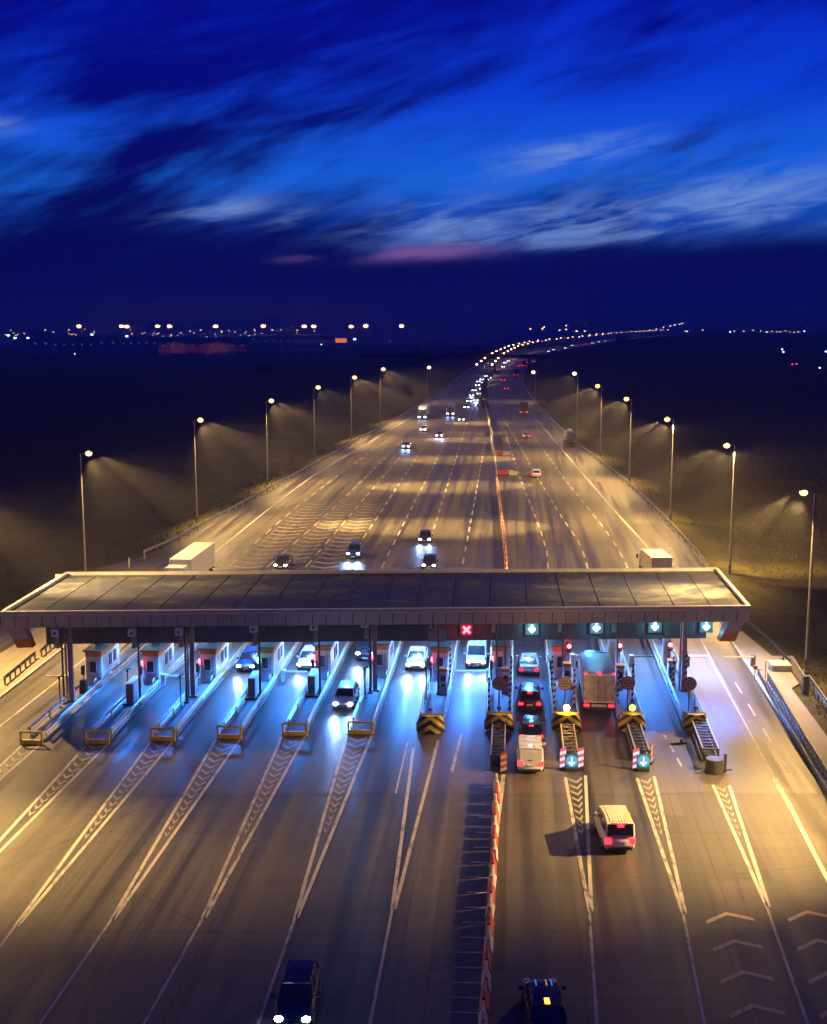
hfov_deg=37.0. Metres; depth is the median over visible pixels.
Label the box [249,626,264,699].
camera mast
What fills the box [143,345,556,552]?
guard rail
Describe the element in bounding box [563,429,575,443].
truck
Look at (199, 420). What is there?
street lamp
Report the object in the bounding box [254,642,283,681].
toll booth
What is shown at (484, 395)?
median hedge
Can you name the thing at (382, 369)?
street lamp
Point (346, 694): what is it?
car
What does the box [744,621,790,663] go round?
guard rail
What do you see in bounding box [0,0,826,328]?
sky
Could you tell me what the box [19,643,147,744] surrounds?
toll island
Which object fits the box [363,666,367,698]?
signal post
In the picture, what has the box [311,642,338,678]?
toll booth
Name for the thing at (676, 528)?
guard rail
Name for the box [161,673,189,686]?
boom barrier
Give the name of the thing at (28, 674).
kerb
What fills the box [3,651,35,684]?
guard rail
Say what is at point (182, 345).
warehouse
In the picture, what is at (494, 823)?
barrier block
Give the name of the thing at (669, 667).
ticket machine
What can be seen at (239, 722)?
toll island
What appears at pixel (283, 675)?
boom barrier
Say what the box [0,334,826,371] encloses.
treeline
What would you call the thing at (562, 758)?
striped marker
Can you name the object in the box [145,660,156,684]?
door
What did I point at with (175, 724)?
toll island
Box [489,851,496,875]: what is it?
barrier block
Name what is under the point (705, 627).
lane signal
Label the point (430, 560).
car
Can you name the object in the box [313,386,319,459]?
street lamp
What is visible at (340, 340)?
billboard
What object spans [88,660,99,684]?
door
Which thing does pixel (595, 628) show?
lane signal
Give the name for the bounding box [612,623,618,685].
camera mast
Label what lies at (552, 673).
hazard post
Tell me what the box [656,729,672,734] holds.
manhole cover
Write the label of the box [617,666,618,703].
hazard post
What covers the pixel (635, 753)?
striped marker
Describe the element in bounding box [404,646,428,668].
car
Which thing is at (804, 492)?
street lamp
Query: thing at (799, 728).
guard rail
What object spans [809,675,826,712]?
guard rail
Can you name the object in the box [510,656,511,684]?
hazard post
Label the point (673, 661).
hazard post
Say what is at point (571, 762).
keep sign
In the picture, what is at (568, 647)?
traffic light
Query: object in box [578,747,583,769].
striped marker
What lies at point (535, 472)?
car
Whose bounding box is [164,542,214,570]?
truck
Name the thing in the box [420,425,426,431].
car
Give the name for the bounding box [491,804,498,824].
barrier block
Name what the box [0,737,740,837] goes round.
gore chevron markings
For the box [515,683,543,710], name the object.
car
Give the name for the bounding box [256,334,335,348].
warehouse
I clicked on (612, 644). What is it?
door
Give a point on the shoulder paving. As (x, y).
(12, 657)
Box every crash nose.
[416,713,444,733]
[484,712,513,731]
[551,712,581,731]
[618,712,645,731]
[682,712,707,731]
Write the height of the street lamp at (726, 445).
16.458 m
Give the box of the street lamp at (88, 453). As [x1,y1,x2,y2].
[79,451,91,571]
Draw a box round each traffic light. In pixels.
[567,643,570,660]
[619,642,621,662]
[668,641,672,657]
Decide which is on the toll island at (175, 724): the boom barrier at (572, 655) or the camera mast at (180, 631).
the camera mast at (180, 631)
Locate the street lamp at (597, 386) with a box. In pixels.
[595,384,602,456]
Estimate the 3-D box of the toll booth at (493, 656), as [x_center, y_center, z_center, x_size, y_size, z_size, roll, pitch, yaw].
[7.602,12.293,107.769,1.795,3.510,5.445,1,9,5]
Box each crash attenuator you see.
[490,724,505,766]
[560,724,577,753]
[627,724,649,753]
[691,718,719,761]
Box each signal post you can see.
[58,675,62,707]
[179,674,183,706]
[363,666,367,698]
[425,667,429,699]
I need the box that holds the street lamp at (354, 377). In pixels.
[350,376,356,438]
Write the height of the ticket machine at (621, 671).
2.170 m
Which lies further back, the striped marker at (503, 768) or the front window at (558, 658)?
the front window at (558, 658)
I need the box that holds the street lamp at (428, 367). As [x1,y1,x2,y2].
[426,366,430,399]
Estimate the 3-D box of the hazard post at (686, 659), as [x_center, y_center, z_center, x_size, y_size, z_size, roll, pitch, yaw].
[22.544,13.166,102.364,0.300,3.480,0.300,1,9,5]
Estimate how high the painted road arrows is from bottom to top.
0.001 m
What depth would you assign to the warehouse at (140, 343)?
2280.09 m
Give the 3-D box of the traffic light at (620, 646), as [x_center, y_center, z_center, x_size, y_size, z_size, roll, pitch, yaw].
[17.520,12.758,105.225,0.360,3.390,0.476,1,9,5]
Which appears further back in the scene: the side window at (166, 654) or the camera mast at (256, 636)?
the side window at (166, 654)
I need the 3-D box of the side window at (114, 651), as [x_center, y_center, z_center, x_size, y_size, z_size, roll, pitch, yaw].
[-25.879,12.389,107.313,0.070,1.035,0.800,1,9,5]
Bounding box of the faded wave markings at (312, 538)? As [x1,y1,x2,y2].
[229,503,382,570]
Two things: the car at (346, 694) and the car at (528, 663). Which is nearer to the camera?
the car at (346, 694)
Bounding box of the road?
[0,333,826,1023]
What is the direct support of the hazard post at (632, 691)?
on the toll island at (620, 707)
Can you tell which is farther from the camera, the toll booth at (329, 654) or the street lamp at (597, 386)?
the street lamp at (597, 386)
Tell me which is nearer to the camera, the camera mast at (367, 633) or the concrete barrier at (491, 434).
the camera mast at (367, 633)
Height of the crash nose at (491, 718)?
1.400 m
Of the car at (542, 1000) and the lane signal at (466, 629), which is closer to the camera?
the car at (542, 1000)
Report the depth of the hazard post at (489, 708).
97.54 m
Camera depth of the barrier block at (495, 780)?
81.69 m
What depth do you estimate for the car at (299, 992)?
55.25 m
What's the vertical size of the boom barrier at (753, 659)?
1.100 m
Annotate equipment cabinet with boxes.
[123,676,145,705]
[245,671,263,699]
[305,668,322,697]
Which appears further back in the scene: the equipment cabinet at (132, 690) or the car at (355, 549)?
the car at (355, 549)
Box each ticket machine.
[439,666,447,693]
[501,667,509,693]
[563,661,570,678]
[615,663,624,690]
[667,658,675,685]
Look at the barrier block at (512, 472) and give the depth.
243.19 m
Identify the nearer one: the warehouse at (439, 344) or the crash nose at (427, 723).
the crash nose at (427, 723)
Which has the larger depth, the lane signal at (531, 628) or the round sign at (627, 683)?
the lane signal at (531, 628)
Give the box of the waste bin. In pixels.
[79,679,87,693]
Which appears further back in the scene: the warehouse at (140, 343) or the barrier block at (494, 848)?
the warehouse at (140, 343)
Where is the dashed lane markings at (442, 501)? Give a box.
[229,336,657,569]
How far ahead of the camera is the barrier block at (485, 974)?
57.75 m
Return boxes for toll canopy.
[0,567,750,701]
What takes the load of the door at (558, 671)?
in the toll booth at (556, 649)
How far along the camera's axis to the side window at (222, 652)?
106.79 m
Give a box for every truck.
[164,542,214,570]
[417,404,429,419]
[446,404,454,415]
[514,368,518,375]
[519,401,527,413]
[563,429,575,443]
[576,651,615,709]
[636,549,671,567]
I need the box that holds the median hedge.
[479,370,496,407]
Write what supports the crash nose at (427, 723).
on the plaza pavement at (602, 739)
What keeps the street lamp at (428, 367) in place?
on the ground at (128, 422)
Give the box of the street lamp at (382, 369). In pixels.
[379,368,384,423]
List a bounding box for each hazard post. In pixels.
[449,642,451,678]
[488,677,490,710]
[508,677,510,709]
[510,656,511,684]
[551,656,552,691]
[553,677,555,710]
[572,669,575,706]
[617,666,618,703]
[630,660,634,701]
[670,656,674,692]
[684,651,687,689]
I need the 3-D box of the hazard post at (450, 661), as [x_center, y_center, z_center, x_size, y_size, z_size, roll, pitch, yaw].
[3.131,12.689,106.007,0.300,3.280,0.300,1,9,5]
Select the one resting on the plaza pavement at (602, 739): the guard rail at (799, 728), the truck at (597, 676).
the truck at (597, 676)
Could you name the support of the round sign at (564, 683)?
on the toll island at (559, 699)
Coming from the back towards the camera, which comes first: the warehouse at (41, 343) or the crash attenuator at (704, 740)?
the warehouse at (41, 343)
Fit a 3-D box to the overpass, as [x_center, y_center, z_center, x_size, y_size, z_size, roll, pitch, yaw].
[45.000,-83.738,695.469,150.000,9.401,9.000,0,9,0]
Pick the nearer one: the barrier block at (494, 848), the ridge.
the barrier block at (494, 848)
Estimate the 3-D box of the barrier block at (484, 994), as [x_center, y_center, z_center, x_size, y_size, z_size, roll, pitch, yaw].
[3.218,22.017,56.201,0.440,0.900,1.550,1,9,5]
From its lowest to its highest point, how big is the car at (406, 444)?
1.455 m
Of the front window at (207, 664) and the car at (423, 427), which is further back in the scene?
the car at (423, 427)
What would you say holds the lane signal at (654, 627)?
attached to the toll canopy
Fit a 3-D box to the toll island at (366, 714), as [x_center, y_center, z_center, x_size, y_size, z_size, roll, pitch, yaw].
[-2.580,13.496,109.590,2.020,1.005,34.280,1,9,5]
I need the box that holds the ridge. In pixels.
[0,317,826,343]
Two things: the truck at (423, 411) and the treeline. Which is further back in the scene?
the treeline
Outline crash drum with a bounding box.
[695,752,731,774]
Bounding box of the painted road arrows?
[706,910,826,1018]
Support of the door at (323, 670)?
in the toll booth at (329, 654)
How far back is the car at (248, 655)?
109.57 m
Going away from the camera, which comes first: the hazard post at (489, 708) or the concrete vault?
the hazard post at (489, 708)
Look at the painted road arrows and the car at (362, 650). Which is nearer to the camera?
the painted road arrows
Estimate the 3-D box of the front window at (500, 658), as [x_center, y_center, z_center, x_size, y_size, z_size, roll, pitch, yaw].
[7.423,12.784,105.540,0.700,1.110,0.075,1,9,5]
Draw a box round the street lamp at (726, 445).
[723,443,735,574]
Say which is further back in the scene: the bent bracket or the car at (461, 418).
the car at (461, 418)
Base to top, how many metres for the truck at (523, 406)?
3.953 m
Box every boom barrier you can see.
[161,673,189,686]
[281,669,306,681]
[455,668,490,681]
[570,653,579,665]
[629,654,653,666]
[687,654,707,666]
[723,654,755,665]
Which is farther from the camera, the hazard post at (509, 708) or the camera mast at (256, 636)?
the camera mast at (256, 636)
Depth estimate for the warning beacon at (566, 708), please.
93.52 m
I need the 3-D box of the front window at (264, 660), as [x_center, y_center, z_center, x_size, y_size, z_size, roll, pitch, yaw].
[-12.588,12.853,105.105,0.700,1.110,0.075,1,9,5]
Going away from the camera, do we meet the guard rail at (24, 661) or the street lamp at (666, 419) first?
the guard rail at (24, 661)
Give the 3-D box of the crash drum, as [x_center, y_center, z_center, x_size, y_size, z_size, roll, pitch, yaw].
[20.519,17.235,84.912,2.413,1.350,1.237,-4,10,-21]
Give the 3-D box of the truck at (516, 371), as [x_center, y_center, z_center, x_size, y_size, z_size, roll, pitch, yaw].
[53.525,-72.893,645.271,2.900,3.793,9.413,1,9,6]
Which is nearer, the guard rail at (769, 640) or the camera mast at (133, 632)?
the camera mast at (133, 632)
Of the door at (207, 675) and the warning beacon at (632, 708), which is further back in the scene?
the door at (207, 675)
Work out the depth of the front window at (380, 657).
106.11 m
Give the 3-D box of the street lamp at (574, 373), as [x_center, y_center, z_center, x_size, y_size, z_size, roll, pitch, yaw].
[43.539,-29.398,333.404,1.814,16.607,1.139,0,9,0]
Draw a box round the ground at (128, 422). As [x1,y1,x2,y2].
[0,322,826,788]
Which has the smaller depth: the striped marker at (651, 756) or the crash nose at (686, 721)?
the striped marker at (651, 756)
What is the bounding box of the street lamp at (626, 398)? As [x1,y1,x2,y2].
[624,397,631,481]
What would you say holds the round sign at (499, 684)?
on the toll island at (504, 699)
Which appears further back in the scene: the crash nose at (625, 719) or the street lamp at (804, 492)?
the street lamp at (804, 492)
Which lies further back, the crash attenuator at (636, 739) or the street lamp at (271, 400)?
the street lamp at (271, 400)
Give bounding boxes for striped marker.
[500,751,506,773]
[559,747,565,769]
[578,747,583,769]
[631,748,638,770]
[650,740,653,764]
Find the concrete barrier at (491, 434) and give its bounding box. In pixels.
[484,401,494,451]
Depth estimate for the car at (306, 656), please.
110.11 m
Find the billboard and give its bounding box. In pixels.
[335,338,346,350]
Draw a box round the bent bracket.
[670,739,685,744]
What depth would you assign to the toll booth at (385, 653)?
106.19 m
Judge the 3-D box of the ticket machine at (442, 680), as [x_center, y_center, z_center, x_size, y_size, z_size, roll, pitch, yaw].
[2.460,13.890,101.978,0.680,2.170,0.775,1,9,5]
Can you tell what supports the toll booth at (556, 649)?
on the toll island at (559, 699)
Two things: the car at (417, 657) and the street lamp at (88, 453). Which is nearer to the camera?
the car at (417, 657)
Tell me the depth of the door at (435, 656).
105.19 m
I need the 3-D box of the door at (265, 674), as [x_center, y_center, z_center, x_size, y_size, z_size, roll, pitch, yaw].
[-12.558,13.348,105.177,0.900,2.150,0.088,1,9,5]
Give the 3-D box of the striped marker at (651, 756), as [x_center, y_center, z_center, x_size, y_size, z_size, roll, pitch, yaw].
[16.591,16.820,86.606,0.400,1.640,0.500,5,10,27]
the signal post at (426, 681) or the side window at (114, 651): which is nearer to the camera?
the signal post at (426, 681)
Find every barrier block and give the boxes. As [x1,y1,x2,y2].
[478,1000,487,1023]
[479,980,489,1014]
[481,960,490,993]
[482,942,491,973]
[484,909,493,937]
[484,925,492,955]
[485,893,494,920]
[487,864,496,889]
[487,878,494,904]
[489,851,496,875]
[490,826,497,849]
[490,838,497,862]
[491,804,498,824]
[491,815,498,835]
[492,793,498,813]
[493,773,499,793]
[493,783,499,803]
[497,470,504,474]
[509,471,516,474]
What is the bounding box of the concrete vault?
[768,660,791,671]
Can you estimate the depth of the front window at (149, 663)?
104.04 m
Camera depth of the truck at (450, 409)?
385.60 m
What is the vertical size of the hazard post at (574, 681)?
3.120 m
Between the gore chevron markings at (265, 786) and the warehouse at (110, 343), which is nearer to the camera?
the gore chevron markings at (265, 786)
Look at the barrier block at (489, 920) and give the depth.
62.88 m
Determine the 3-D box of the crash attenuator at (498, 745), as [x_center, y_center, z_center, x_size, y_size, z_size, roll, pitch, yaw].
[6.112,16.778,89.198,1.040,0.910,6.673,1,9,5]
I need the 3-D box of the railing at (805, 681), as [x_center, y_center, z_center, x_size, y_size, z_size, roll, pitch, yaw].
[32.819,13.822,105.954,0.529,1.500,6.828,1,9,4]
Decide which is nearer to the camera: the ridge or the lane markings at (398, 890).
the lane markings at (398, 890)
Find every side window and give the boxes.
[109,652,111,665]
[113,648,116,661]
[165,651,168,664]
[169,648,171,660]
[221,649,223,662]
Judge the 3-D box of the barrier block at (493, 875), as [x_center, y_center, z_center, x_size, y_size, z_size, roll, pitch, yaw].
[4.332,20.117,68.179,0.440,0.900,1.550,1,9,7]
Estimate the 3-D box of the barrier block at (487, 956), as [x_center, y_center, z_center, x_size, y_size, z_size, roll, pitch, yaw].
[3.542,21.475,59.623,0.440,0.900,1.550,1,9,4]
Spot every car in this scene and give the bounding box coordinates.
[236,646,257,670]
[271,959,320,1023]
[274,554,293,568]
[296,645,314,668]
[331,680,358,708]
[345,541,363,558]
[354,641,372,658]
[402,441,410,448]
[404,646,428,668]
[417,529,432,542]
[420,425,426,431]
[421,554,438,568]
[436,431,442,436]
[458,416,464,420]
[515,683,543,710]
[516,653,540,673]
[516,715,545,741]
[518,978,566,1023]
[522,432,529,437]
[531,469,540,476]
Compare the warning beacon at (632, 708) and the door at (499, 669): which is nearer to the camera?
the warning beacon at (632, 708)
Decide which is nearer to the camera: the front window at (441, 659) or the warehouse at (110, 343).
the front window at (441, 659)
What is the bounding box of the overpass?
[360,354,628,371]
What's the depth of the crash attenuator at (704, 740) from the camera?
89.35 m
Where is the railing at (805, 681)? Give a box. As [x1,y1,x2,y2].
[790,656,809,693]
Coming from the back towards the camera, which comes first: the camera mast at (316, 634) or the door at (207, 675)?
the door at (207, 675)
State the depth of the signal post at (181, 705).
98.45 m
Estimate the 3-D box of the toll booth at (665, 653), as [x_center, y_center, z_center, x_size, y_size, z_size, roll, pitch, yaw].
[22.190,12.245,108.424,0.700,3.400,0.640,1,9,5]
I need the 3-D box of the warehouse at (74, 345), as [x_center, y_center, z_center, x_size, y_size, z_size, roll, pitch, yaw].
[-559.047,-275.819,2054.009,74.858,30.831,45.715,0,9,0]
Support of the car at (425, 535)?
on the road
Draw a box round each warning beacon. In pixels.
[564,705,569,711]
[629,705,634,711]
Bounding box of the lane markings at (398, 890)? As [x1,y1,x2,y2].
[0,638,826,1023]
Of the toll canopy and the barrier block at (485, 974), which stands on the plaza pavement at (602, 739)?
the toll canopy
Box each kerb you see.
[0,644,66,697]
[720,622,826,786]
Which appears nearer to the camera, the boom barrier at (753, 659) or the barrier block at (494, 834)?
the barrier block at (494, 834)
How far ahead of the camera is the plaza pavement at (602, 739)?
93.39 m
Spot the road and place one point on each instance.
(232, 953)
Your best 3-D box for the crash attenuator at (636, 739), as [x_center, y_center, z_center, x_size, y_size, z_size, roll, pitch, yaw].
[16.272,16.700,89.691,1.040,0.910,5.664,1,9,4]
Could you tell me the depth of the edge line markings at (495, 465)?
239.22 m
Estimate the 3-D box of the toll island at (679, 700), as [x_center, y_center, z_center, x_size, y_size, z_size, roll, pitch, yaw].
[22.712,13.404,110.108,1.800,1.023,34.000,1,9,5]
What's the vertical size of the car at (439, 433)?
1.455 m
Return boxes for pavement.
[46,547,817,792]
[733,631,826,781]
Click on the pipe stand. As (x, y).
(755, 667)
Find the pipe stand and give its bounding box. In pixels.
[753,661,766,679]
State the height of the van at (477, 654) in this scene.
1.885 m
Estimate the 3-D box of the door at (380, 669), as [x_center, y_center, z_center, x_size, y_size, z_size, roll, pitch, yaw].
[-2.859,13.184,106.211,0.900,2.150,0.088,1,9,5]
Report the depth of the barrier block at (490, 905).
64.55 m
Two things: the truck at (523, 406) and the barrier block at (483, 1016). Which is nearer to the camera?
the barrier block at (483, 1016)
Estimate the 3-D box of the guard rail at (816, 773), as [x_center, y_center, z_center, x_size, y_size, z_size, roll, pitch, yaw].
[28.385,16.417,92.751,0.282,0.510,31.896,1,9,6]
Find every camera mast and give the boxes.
[51,628,66,704]
[128,628,143,704]
[175,627,190,702]
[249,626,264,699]
[310,625,324,694]
[361,625,372,693]
[429,624,445,694]
[491,624,497,677]
[558,623,563,677]
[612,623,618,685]
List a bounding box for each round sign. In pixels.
[492,677,505,705]
[558,677,571,710]
[621,676,634,709]
[682,677,696,710]
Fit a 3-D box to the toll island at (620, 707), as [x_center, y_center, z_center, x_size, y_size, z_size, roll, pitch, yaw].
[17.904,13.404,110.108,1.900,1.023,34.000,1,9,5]
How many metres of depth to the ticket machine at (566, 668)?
103.13 m
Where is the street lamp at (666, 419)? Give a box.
[664,417,673,520]
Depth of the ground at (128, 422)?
342.43 m
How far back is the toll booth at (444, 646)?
105.12 m
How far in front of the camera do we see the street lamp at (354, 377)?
314.74 m
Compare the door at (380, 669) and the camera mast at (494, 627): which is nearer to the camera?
the camera mast at (494, 627)
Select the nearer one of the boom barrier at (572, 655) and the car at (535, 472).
the boom barrier at (572, 655)
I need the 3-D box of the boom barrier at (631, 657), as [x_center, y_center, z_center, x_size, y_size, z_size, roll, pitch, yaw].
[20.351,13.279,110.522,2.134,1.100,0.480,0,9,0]
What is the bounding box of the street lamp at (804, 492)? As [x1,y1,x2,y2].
[799,489,815,674]
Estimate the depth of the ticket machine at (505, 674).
101.58 m
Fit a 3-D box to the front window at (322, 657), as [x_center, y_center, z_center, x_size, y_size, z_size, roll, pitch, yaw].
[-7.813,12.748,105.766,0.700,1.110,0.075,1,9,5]
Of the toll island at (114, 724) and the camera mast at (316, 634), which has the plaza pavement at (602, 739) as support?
the toll island at (114, 724)
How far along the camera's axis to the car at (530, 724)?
90.70 m
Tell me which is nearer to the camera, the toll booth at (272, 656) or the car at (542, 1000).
the car at (542, 1000)
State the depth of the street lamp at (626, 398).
232.03 m
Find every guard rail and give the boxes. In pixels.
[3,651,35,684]
[40,644,54,656]
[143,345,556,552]
[522,345,708,567]
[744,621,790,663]
[757,668,826,792]
[767,672,826,779]
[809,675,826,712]
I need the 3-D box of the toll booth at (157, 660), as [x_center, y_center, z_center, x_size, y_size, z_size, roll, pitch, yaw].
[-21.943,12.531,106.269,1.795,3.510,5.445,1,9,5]
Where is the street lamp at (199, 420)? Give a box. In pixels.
[193,418,202,522]
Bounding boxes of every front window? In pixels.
[88,661,96,673]
[146,660,154,672]
[203,658,211,670]
[261,657,268,669]
[318,655,325,667]
[377,654,383,665]
[436,657,443,669]
[498,656,502,667]
[556,655,564,667]
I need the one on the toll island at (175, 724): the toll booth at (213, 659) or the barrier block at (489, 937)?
the toll booth at (213, 659)
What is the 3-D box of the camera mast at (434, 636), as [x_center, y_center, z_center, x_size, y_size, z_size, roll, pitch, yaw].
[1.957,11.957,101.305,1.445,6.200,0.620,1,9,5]
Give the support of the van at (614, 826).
on the road
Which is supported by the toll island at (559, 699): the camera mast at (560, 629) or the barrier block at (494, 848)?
the camera mast at (560, 629)
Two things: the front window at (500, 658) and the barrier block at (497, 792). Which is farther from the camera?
the front window at (500, 658)
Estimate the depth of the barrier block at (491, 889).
66.31 m
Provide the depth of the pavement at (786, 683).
102.41 m
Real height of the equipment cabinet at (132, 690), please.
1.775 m
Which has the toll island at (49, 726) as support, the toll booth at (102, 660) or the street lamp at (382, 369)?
the toll booth at (102, 660)
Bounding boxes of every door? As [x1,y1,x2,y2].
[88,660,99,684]
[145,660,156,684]
[203,658,213,682]
[261,657,270,680]
[318,654,327,678]
[377,653,385,677]
[435,656,445,680]
[498,655,505,676]
[555,655,564,679]
[610,641,614,665]
[664,641,668,665]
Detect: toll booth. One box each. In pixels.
[81,643,119,685]
[140,643,174,684]
[196,642,228,682]
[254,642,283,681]
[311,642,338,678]
[372,641,393,677]
[429,641,451,681]
[490,640,510,680]
[550,640,570,679]
[662,639,671,670]
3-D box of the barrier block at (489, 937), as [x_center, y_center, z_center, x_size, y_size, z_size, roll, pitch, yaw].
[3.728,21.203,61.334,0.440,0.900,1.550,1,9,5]
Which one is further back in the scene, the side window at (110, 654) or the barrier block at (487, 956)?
the side window at (110, 654)
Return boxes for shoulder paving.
[0,628,63,694]
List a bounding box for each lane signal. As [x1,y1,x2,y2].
[459,623,472,635]
[525,623,538,634]
[589,622,602,633]
[647,622,661,632]
[699,622,712,632]
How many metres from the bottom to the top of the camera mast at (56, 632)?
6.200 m
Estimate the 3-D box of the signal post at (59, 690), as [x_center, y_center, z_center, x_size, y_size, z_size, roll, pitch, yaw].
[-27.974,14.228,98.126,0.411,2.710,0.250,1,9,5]
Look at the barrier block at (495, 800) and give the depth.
78.30 m
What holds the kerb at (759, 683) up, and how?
on the road
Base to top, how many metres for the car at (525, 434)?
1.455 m
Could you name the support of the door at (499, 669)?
in the toll booth at (493, 656)
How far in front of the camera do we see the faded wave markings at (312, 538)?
174.26 m
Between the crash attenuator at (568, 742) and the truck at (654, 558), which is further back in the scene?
the truck at (654, 558)
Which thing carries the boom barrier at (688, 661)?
on the plaza pavement at (602, 739)
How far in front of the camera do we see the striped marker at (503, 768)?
84.63 m
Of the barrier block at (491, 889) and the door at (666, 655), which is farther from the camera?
the door at (666, 655)
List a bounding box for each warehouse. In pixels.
[30,332,54,355]
[54,336,95,354]
[94,333,122,354]
[122,336,162,351]
[158,337,252,355]
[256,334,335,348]
[426,339,445,349]
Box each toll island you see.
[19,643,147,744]
[84,643,201,743]
[150,642,252,740]
[216,642,303,738]
[282,641,353,735]
[347,641,403,733]
[419,640,459,724]
[485,640,513,720]
[544,640,578,720]
[597,639,641,722]
[647,639,703,724]
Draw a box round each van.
[463,640,488,667]
[513,735,545,771]
[592,805,635,849]
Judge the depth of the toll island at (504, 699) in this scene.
100.74 m
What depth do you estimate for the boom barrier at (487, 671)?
105.93 m
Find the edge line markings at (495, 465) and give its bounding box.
[215,335,654,551]
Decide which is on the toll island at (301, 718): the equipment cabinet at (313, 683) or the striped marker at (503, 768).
the equipment cabinet at (313, 683)
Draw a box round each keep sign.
[565,754,577,771]
[636,754,649,771]
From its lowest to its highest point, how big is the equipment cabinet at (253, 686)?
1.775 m
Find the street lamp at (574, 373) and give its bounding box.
[572,372,577,432]
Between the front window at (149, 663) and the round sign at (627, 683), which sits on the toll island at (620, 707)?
the round sign at (627, 683)
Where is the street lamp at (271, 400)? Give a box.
[265,399,273,485]
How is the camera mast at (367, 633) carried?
on the toll island at (366, 714)
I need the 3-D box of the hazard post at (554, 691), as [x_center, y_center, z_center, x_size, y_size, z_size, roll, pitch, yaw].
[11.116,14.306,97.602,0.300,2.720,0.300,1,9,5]
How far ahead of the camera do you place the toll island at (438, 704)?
101.27 m
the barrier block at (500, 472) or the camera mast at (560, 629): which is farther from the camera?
the barrier block at (500, 472)
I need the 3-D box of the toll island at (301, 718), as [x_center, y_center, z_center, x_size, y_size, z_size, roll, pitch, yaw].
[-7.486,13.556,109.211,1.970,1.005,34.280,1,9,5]
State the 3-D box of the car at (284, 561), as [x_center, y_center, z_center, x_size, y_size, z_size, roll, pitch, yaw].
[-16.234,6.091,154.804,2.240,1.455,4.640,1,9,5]
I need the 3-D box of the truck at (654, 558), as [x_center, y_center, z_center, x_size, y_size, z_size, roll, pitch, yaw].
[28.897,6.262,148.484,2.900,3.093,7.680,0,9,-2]
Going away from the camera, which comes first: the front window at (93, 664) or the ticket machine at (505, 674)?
the ticket machine at (505, 674)
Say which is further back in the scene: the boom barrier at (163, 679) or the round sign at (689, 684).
the boom barrier at (163, 679)
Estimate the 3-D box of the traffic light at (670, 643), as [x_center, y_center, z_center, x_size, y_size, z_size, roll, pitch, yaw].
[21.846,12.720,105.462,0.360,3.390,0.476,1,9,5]
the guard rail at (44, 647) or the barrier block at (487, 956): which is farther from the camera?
the guard rail at (44, 647)
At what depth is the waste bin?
101.91 m
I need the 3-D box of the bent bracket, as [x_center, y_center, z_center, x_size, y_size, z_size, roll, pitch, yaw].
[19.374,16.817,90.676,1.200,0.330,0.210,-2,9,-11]
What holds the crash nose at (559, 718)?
on the plaza pavement at (602, 739)
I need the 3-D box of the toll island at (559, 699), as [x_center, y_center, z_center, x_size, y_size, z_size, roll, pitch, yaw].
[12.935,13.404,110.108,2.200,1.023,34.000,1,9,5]
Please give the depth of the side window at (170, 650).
107.42 m
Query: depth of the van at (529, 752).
84.50 m
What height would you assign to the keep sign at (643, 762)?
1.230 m

